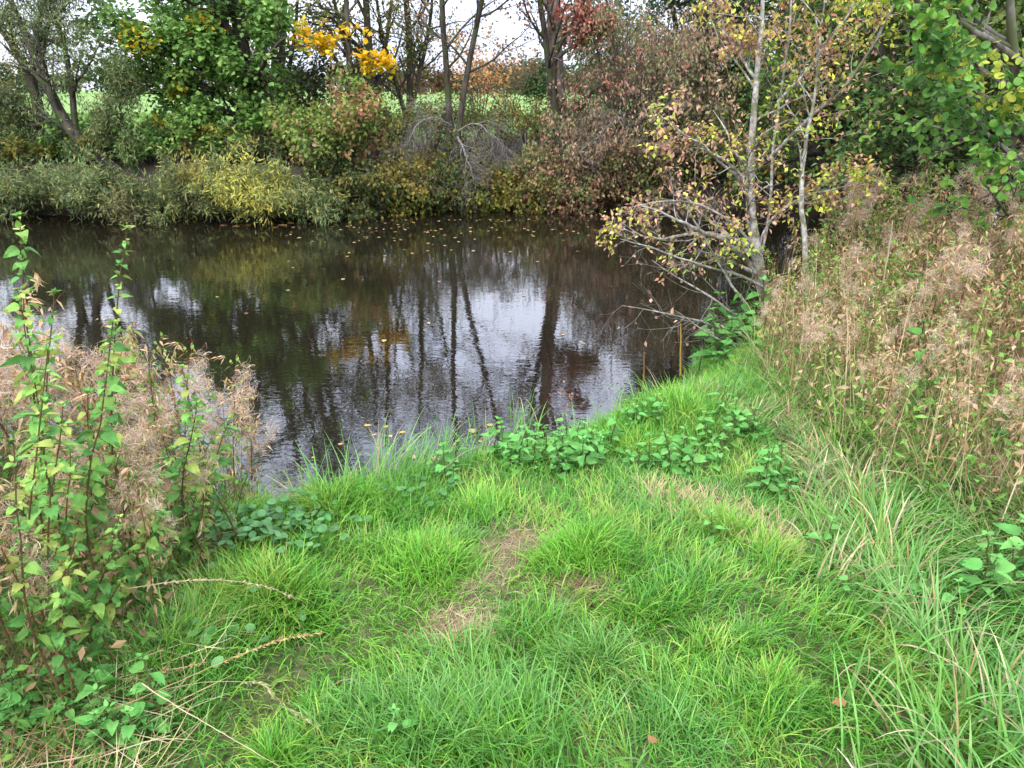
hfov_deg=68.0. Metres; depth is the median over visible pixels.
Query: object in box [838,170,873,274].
willowherb plant
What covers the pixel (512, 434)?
nettle plant
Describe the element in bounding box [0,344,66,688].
nettle plant
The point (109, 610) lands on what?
nettle plant
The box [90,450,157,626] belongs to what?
willowherb plant
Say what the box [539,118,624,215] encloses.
bramble bush
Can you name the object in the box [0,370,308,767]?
undergrowth
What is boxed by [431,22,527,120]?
orange sapling
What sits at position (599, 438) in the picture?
nettle plant
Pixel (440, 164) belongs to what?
bramble bush
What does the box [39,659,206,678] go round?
dry grass stalk
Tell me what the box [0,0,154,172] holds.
willow tree
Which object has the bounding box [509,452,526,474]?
nettle plant
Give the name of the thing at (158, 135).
bank shrub
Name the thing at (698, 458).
nettle plant
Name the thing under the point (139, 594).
nettle plant
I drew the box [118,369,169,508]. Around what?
willowherb plant
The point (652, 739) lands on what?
fallen leaf
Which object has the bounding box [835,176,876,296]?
willowherb plant
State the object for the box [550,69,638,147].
thicket bush
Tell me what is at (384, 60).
yellow maple tree
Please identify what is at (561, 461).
nettle plant
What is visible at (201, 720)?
dry grass stalk
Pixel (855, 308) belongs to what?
willowherb plant
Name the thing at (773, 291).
willowherb plant
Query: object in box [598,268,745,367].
bare branch
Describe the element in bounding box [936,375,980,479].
willowherb plant
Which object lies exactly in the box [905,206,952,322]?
willowherb plant
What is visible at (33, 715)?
nettle plant
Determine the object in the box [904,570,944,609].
nettle plant
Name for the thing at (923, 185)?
willowherb plant
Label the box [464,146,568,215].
bramble bush
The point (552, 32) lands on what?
old tree
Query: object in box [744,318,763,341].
nettle plant
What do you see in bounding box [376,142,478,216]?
bramble bush
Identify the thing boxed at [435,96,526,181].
dead branch
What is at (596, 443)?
nettle plant
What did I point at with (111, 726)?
nettle plant
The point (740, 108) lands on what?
thicket bush
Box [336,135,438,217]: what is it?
bramble bush
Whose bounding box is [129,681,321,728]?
dry grass stalk
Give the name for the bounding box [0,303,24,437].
willowherb plant
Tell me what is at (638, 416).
nettle plant
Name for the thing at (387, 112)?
thicket bush
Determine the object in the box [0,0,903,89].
sky
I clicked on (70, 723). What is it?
nettle plant
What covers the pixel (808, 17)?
leafy tree
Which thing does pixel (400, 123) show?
thicket bush
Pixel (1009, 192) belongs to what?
willowherb plant
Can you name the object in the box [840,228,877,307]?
willowherb plant
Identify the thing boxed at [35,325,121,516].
willowherb plant
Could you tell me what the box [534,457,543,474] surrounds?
nettle plant
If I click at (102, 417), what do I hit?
willowherb plant
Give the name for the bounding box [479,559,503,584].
dry twig
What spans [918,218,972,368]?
willowherb plant
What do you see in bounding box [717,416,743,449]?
nettle plant
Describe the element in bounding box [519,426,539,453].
nettle plant
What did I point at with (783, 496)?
nettle plant
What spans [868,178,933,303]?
willowherb plant
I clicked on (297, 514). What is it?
creeping ivy
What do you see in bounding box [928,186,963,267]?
willowherb plant
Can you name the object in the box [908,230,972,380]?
willowherb plant
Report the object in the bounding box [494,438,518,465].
nettle plant
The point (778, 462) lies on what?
nettle plant
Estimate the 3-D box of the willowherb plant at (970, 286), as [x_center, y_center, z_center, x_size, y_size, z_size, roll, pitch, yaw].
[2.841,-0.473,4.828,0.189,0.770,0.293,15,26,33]
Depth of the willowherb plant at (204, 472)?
2.71 m
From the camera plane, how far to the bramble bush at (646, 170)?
13.81 m
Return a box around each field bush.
[462,22,545,116]
[510,55,566,109]
[539,0,659,112]
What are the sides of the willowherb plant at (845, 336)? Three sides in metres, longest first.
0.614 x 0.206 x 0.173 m
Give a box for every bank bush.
[0,114,53,161]
[17,105,96,146]
[66,109,170,157]
[139,109,247,164]
[201,74,312,156]
[245,42,345,125]
[723,114,837,198]
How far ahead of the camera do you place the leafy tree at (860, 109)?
7.87 m
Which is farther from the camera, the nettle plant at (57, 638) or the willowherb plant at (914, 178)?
the willowherb plant at (914, 178)
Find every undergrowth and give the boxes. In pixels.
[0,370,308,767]
[711,198,1023,540]
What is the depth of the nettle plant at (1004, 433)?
3.44 m
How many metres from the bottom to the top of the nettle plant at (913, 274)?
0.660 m
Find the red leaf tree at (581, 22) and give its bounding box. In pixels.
[499,0,637,176]
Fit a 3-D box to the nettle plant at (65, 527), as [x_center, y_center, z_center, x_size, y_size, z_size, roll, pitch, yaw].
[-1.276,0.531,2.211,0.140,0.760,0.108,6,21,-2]
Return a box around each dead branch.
[374,164,472,209]
[389,87,453,171]
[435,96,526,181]
[444,131,506,212]
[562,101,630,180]
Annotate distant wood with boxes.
[0,56,739,93]
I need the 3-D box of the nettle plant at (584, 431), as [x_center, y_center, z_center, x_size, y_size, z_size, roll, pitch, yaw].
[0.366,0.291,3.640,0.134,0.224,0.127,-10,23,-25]
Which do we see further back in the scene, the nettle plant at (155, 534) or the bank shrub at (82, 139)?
the bank shrub at (82, 139)
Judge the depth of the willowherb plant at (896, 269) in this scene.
5.19 m
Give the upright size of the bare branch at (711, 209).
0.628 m
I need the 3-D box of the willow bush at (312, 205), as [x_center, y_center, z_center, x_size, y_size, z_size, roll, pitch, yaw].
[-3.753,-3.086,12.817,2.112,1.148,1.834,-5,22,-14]
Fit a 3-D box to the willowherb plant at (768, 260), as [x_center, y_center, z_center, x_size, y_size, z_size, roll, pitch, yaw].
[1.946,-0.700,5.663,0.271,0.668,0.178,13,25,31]
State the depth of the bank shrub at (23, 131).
14.02 m
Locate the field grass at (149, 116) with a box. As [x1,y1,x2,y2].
[3,112,1013,149]
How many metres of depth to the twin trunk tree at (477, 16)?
13.76 m
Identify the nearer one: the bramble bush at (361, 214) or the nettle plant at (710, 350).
the nettle plant at (710, 350)
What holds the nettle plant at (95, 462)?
on the ground at (368, 630)
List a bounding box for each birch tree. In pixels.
[595,0,932,314]
[753,0,860,299]
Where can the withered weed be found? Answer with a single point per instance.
(566, 399)
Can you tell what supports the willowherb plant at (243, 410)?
on the ground at (368, 630)
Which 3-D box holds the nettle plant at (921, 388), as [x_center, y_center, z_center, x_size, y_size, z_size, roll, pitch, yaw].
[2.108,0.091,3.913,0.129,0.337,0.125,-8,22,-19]
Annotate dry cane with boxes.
[642,352,644,389]
[680,324,681,375]
[784,262,790,333]
[882,220,892,281]
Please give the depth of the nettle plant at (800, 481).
3.38 m
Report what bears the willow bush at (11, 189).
on the ground at (368, 630)
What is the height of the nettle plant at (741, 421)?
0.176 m
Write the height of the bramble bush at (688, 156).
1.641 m
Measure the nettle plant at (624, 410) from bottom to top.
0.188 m
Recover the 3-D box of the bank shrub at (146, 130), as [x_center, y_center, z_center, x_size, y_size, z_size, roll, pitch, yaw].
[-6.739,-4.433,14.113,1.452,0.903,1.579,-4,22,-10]
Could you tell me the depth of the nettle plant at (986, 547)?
2.57 m
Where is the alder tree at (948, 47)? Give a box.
[859,0,1023,240]
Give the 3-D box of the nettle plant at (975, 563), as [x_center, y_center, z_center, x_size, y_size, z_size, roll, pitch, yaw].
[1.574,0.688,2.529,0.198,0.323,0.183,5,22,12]
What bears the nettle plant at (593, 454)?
on the ground at (368, 630)
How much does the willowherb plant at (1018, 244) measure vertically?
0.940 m
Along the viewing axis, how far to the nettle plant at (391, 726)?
2.00 m
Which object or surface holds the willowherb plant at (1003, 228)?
on the ground at (368, 630)
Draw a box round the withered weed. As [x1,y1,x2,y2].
[558,380,588,421]
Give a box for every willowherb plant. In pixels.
[0,267,75,496]
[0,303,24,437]
[0,324,57,478]
[0,325,67,473]
[0,332,12,389]
[0,364,62,564]
[0,369,26,452]
[0,472,77,715]
[1,348,113,497]
[21,412,103,628]
[24,433,101,584]
[34,331,137,497]
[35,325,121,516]
[42,345,127,539]
[71,378,161,564]
[81,377,136,488]
[86,323,151,476]
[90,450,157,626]
[92,309,158,478]
[115,458,185,634]
[116,417,183,562]
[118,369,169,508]
[119,332,178,504]
[130,343,214,503]
[131,374,188,513]
[147,397,187,500]
[162,332,221,502]
[175,425,221,572]
[190,370,248,499]
[211,345,265,501]
[225,399,279,500]
[751,289,787,366]
[759,245,787,329]
[759,267,788,349]
[768,274,794,342]
[783,239,831,343]
[783,288,812,373]
[784,216,822,313]
[788,256,812,358]
[798,299,838,401]
[803,306,832,389]
[804,282,838,370]
[806,264,844,328]
[810,201,845,316]
[812,223,843,317]
[821,248,862,369]
[824,170,851,256]
[825,228,863,315]
[830,305,861,407]
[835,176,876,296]
[836,251,884,358]
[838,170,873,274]
[839,256,888,353]
[839,303,864,397]
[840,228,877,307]
[853,302,882,388]
[855,279,909,374]
[858,344,885,424]
[859,150,900,268]
[859,279,891,370]
[860,333,924,456]
[863,175,894,259]
[865,209,888,277]
[867,306,901,414]
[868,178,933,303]
[870,208,923,324]
[871,231,909,366]
[872,233,926,316]
[875,188,906,283]
[879,229,933,327]
[881,254,907,348]
[882,177,916,249]
[882,272,930,384]
[883,164,942,276]
[888,151,932,242]
[892,232,921,319]
[898,207,941,304]
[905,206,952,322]
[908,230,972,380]
[914,179,949,269]
[915,237,961,334]
[916,289,973,439]
[917,166,955,266]
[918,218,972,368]
[919,181,958,259]
[925,226,964,326]
[926,207,1001,379]
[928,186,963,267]
[936,326,989,455]
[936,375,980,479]
[937,192,983,252]
[942,198,993,314]
[942,222,995,372]
[946,163,1000,298]
[951,249,986,332]
[955,143,1009,249]
[955,207,987,264]
[955,277,1006,402]
[957,266,1006,382]
[970,208,1003,310]
[971,204,1008,281]
[986,353,1023,523]
[987,188,1023,282]
[987,240,1021,326]
[989,284,1023,383]
[991,195,1023,311]
[995,211,1023,341]
[998,261,1023,357]
[1000,196,1023,317]
[1005,166,1023,275]
[1007,139,1023,190]
[1009,371,1023,472]
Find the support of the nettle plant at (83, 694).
on the ground at (368, 630)
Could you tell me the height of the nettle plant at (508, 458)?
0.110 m
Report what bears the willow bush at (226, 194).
on the ground at (368, 630)
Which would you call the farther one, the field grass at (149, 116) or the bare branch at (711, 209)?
the field grass at (149, 116)
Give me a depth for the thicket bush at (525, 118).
14.67 m
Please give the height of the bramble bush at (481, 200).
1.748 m
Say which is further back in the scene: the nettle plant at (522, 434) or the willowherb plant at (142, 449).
the nettle plant at (522, 434)
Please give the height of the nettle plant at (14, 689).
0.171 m
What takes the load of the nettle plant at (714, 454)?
on the ground at (368, 630)
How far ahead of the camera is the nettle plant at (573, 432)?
3.64 m
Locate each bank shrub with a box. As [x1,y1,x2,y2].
[0,120,35,159]
[0,125,68,167]
[0,134,5,164]
[25,124,85,160]
[58,121,122,167]
[72,120,138,161]
[105,125,183,172]
[136,112,201,157]
[178,119,238,166]
[199,122,269,163]
[218,124,294,169]
[264,122,312,156]
[292,133,338,174]
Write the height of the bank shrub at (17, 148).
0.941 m
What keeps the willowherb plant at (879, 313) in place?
on the ground at (368, 630)
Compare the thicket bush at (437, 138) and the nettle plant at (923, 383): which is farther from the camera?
the thicket bush at (437, 138)
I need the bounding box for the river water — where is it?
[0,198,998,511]
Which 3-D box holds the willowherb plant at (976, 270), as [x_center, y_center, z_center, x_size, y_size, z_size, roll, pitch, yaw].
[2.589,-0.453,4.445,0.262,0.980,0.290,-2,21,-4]
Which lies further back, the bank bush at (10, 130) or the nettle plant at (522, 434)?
the bank bush at (10, 130)
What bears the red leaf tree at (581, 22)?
on the ground at (368, 630)
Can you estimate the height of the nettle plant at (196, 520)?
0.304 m
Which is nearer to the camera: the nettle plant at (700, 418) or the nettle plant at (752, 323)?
the nettle plant at (700, 418)
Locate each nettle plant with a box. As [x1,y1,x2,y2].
[0,211,84,583]
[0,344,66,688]
[0,575,41,705]
[0,666,48,710]
[0,668,31,700]
[0,670,60,753]
[0,673,48,749]
[0,684,48,745]
[0,692,41,741]
[3,437,80,730]
[10,292,111,644]
[17,287,77,657]
[23,399,92,693]
[34,529,91,704]
[37,640,84,699]
[43,676,74,708]
[46,445,99,663]
[50,644,121,714]
[51,661,94,737]
[53,637,117,711]
[56,699,104,732]
[65,387,126,616]
[65,700,91,744]
[68,319,129,630]
[69,682,140,761]
[72,708,119,764]
[74,667,123,740]
[76,576,127,661]
[81,513,126,680]
[81,716,126,767]
[87,699,145,765]
[94,224,145,587]
[106,508,176,619]
[115,701,160,761]
[117,560,159,616]
[121,445,180,569]
[126,650,185,733]
[132,686,179,744]
[139,713,160,742]
[149,497,189,577]
[163,399,212,562]
[174,364,243,546]
[177,502,214,564]
[189,413,239,550]
[374,701,419,756]
[425,455,443,483]
[431,440,461,486]
[444,439,469,472]
[446,464,458,489]
[477,416,508,456]
[486,419,520,463]
[491,425,523,460]
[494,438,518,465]
[499,448,510,466]
[501,442,517,468]
[507,427,538,476]
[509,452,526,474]
[517,423,535,447]
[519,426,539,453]
[523,441,545,469]
[527,422,545,453]
[528,441,542,465]
[534,423,550,446]
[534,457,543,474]
[535,424,559,459]
[536,425,554,442]
[538,446,548,462]
[544,431,571,462]
[545,436,571,480]
[546,430,564,449]
[550,432,575,464]
[553,426,572,447]
[554,412,574,437]
[555,451,569,471]
[559,443,571,468]
[560,420,583,455]
[563,434,599,475]
[570,420,591,454]
[573,424,603,454]
[574,439,601,467]
[581,427,606,458]
[585,431,608,453]
[593,433,606,464]
[595,417,624,447]
[601,410,626,454]
[615,399,639,426]
[620,445,639,472]
[621,398,642,421]
[622,398,646,423]
[625,405,647,435]
[627,443,649,471]
[633,391,659,426]
[635,431,662,473]
[645,458,655,473]
[646,392,667,425]
[647,395,673,431]
[651,432,684,478]
[657,429,680,462]
[664,425,699,466]
[673,425,710,466]
[678,450,696,480]
[688,307,739,363]
[690,291,726,375]
[696,411,714,435]
[696,416,719,453]
[698,407,731,438]
[698,509,728,544]
[702,328,732,370]
[703,437,725,469]
[705,304,738,349]
[705,347,726,373]
[705,438,734,473]
[706,384,735,423]
[710,328,736,365]
[711,302,761,338]
[713,316,752,363]
[714,315,742,350]
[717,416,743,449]
[720,280,754,357]
[723,397,746,436]
[724,403,744,423]
[735,402,750,433]
[736,406,765,440]
[737,302,764,350]
[739,401,770,441]
[742,411,765,436]
[743,455,776,489]
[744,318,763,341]
[744,457,781,503]
[746,276,781,328]
[748,445,784,489]
[760,297,789,322]
[761,442,791,488]
[777,478,799,506]
[778,459,791,489]
[785,470,797,489]
[790,470,807,490]
[790,472,808,489]
[802,514,853,563]
[835,570,863,612]
[848,299,874,363]
[880,273,922,363]
[903,346,946,414]
[904,319,941,414]
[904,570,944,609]
[910,371,934,423]
[928,339,977,426]
[936,577,970,631]
[946,553,1020,620]
[948,530,1014,600]
[972,415,1009,463]
[982,536,1023,589]
[988,537,1023,620]
[992,411,1023,470]
[992,513,1023,578]
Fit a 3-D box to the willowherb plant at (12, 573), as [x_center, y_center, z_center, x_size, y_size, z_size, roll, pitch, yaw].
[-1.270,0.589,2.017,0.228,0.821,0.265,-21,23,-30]
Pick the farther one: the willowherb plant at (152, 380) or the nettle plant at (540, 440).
the nettle plant at (540, 440)
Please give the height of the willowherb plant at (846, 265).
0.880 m
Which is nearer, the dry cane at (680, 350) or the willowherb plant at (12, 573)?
the willowherb plant at (12, 573)
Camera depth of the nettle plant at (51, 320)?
2.16 m
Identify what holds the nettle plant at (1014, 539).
on the ground at (368, 630)
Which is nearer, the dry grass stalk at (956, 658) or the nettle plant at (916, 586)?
the dry grass stalk at (956, 658)
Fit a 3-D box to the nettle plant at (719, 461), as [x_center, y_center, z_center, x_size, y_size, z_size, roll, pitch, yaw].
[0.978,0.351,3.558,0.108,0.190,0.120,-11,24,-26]
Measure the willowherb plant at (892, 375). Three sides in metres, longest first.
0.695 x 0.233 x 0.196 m
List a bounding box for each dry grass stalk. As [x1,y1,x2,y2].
[26,578,295,617]
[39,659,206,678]
[64,630,321,729]
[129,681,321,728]
[142,683,278,765]
[204,498,235,526]
[868,589,1021,618]
[954,633,957,702]
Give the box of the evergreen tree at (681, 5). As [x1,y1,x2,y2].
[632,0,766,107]
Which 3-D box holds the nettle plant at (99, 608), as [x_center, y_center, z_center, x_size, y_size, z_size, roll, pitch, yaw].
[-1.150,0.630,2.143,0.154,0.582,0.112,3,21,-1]
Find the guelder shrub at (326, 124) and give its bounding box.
[260,59,392,174]
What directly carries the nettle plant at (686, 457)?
on the ground at (368, 630)
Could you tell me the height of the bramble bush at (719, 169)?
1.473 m
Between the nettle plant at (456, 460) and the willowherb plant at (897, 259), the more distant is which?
the willowherb plant at (897, 259)
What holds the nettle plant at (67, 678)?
on the ground at (368, 630)
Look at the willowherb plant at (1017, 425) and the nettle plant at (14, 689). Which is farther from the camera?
the willowherb plant at (1017, 425)
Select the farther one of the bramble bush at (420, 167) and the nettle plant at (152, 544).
the bramble bush at (420, 167)
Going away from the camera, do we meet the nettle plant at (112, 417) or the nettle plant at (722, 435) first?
the nettle plant at (112, 417)
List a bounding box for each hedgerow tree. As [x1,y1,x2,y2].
[229,0,351,106]
[287,0,437,135]
[326,0,486,121]
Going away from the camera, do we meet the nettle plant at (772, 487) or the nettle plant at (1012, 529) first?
the nettle plant at (1012, 529)
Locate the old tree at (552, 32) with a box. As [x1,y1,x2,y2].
[523,0,572,144]
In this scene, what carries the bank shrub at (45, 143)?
on the ground at (368, 630)
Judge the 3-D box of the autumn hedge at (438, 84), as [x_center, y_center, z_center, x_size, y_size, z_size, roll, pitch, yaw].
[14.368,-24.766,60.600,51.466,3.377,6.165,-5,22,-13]
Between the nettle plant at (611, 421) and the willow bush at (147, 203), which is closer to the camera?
the nettle plant at (611, 421)
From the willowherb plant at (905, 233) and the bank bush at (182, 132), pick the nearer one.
the willowherb plant at (905, 233)
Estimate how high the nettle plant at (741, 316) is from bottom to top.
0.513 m
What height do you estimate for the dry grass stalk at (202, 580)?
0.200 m
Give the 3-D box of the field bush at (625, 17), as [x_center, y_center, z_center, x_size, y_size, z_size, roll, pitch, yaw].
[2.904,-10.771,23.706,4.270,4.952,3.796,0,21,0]
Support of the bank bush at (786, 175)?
on the ground at (368, 630)
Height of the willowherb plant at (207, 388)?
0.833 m
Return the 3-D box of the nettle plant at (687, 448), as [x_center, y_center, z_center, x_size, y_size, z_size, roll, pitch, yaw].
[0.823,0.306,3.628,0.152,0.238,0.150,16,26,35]
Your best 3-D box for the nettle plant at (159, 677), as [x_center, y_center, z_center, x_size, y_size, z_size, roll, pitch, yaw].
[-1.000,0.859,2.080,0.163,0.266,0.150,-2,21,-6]
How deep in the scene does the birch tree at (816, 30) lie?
5.28 m
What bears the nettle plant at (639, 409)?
on the ground at (368, 630)
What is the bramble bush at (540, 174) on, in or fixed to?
on the ground at (368, 630)
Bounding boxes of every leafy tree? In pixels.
[679,0,886,146]
[717,0,974,224]
[722,0,917,192]
[799,0,1023,268]
[806,0,1023,243]
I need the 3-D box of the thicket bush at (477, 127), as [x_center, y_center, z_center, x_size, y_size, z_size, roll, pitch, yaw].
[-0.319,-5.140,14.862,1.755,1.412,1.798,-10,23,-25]
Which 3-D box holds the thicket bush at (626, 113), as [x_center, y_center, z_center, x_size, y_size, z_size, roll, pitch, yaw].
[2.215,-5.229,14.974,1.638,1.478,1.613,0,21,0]
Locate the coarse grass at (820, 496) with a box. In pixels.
[730,370,1023,767]
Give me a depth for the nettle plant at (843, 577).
2.56 m
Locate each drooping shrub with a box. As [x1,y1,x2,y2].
[515,92,650,205]
[546,0,713,168]
[592,6,746,149]
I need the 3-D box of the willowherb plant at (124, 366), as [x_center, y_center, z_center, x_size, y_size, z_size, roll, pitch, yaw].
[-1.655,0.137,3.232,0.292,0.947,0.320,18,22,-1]
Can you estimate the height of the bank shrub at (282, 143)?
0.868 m
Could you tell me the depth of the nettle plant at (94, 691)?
2.02 m
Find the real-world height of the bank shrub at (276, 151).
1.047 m
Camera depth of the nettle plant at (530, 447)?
3.54 m
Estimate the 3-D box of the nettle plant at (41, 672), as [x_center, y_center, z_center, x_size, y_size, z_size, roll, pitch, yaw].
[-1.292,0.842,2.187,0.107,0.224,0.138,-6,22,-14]
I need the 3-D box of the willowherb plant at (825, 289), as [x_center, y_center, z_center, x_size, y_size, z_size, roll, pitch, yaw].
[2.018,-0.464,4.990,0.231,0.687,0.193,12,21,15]
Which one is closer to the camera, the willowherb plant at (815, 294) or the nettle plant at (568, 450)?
the nettle plant at (568, 450)
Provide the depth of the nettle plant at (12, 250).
2.08 m
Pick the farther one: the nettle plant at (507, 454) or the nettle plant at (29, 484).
the nettle plant at (507, 454)
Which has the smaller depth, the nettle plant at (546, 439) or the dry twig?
the dry twig
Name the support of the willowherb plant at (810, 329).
on the ground at (368, 630)
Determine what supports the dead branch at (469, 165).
on the ground at (368, 630)
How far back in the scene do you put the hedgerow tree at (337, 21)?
15.97 m
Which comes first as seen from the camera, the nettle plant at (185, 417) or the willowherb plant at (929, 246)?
the nettle plant at (185, 417)
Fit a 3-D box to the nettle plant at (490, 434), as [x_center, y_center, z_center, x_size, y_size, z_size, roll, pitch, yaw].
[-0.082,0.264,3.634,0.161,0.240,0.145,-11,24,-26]
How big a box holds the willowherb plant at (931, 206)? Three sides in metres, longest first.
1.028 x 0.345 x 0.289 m
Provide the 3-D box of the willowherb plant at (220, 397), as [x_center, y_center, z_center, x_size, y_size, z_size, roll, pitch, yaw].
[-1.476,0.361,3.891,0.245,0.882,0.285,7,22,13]
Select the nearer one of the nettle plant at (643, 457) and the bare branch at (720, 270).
the nettle plant at (643, 457)
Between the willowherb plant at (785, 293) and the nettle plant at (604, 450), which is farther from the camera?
the willowherb plant at (785, 293)
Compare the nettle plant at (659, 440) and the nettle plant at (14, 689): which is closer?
the nettle plant at (14, 689)
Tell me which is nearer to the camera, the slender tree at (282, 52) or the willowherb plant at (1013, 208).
the willowherb plant at (1013, 208)
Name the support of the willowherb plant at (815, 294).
on the ground at (368, 630)
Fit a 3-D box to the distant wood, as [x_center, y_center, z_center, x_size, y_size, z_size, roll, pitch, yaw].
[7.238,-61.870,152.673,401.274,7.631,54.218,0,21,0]
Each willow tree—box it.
[0,0,97,160]
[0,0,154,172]
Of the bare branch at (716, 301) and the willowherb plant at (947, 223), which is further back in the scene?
the willowherb plant at (947, 223)
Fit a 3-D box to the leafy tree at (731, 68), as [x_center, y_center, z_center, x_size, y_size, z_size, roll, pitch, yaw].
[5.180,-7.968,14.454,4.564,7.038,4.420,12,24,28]
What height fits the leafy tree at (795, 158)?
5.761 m
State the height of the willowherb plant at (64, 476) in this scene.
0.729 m
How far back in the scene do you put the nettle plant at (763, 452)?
3.39 m
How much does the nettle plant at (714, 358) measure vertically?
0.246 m
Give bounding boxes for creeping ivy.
[77,469,465,667]
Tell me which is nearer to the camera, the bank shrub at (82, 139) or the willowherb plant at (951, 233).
the willowherb plant at (951, 233)
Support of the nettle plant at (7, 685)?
on the ground at (368, 630)
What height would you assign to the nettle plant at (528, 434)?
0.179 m
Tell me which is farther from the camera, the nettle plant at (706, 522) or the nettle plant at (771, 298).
the nettle plant at (771, 298)
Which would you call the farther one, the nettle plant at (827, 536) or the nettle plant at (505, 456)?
the nettle plant at (505, 456)
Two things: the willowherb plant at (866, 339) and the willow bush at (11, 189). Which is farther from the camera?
the willow bush at (11, 189)
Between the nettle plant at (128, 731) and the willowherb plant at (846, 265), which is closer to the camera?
the nettle plant at (128, 731)
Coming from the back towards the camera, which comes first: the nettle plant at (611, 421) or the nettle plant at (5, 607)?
the nettle plant at (611, 421)
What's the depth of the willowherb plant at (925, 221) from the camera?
5.29 m
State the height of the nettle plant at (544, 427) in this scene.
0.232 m
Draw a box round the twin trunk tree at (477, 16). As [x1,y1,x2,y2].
[370,0,554,174]
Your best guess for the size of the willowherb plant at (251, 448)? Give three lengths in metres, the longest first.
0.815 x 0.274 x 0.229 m
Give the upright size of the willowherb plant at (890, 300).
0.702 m
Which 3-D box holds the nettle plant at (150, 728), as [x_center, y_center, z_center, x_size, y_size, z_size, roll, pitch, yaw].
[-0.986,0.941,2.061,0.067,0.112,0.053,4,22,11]
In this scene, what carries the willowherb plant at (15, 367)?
on the ground at (368, 630)
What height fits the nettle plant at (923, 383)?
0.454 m
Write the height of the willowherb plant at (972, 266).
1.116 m
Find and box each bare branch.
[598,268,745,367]
[603,219,765,288]
[618,182,762,256]
[630,250,762,343]
[655,302,752,354]
[661,170,763,315]
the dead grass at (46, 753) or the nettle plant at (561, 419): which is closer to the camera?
the dead grass at (46, 753)
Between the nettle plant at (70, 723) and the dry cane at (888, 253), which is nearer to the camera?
the nettle plant at (70, 723)
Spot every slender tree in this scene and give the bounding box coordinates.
[251,30,277,131]
[271,0,287,106]
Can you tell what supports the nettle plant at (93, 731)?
on the ground at (368, 630)
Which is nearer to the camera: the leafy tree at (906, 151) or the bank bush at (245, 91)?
the leafy tree at (906, 151)
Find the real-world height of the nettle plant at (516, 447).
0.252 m
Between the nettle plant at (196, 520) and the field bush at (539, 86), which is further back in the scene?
the field bush at (539, 86)
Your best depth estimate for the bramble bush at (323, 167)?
13.11 m
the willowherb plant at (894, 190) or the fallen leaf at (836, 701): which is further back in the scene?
the willowherb plant at (894, 190)
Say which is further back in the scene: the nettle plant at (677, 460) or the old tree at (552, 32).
the old tree at (552, 32)
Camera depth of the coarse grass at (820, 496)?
2.61 m
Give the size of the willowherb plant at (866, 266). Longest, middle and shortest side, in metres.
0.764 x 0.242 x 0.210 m
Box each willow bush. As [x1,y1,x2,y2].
[0,152,101,224]
[0,157,21,219]
[16,143,136,223]
[88,158,205,226]
[153,142,238,222]
[179,127,304,225]
[229,165,349,226]
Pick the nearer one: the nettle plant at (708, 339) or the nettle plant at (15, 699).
the nettle plant at (15, 699)
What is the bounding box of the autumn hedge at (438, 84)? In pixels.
[374,48,770,94]
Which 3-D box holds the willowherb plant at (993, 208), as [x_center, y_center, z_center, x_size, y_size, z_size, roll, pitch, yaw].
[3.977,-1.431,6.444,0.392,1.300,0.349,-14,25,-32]
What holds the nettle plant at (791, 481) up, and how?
on the ground at (368, 630)
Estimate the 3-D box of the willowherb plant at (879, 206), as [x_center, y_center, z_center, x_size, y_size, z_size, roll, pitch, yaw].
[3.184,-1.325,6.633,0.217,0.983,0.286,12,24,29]
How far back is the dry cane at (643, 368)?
5.64 m
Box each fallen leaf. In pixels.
[648,735,657,743]
[832,697,845,705]
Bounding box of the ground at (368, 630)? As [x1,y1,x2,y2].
[0,90,1023,767]
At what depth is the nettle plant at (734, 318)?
5.56 m
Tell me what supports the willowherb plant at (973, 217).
on the ground at (368, 630)
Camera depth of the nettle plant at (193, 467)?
2.61 m
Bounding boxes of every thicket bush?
[329,74,405,163]
[369,89,440,160]
[383,82,460,155]
[420,75,507,155]
[443,83,547,157]
[483,80,574,155]
[526,81,603,150]
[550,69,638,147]
[590,83,667,141]
[611,72,708,143]
[666,75,736,126]
[695,88,762,148]
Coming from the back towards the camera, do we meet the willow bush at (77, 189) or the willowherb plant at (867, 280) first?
the willow bush at (77, 189)
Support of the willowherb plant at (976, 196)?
on the ground at (368, 630)
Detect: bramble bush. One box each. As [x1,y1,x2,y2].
[289,133,391,213]
[301,150,415,223]
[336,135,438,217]
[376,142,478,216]
[414,129,503,215]
[432,138,534,213]
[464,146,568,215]
[508,136,603,212]
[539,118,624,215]
[559,133,674,210]
[608,129,700,209]
[632,93,743,178]
[672,125,777,206]
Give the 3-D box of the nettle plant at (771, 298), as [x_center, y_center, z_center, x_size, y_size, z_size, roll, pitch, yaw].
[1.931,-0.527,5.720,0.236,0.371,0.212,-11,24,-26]
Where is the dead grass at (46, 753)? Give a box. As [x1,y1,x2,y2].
[0,510,631,767]
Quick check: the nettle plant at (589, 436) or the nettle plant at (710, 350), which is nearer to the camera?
the nettle plant at (589, 436)
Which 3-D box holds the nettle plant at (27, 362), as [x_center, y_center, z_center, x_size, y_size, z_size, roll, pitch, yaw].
[-1.312,0.325,2.160,0.160,1.194,0.141,19,28,40]
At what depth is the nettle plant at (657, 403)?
3.92 m
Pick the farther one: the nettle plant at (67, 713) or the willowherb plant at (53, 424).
the willowherb plant at (53, 424)
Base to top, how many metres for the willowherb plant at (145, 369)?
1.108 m
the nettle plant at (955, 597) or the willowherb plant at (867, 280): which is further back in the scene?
the willowherb plant at (867, 280)
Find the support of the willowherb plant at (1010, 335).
on the ground at (368, 630)
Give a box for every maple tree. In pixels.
[65,0,319,138]
[285,0,398,99]
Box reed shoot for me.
[472,387,536,435]

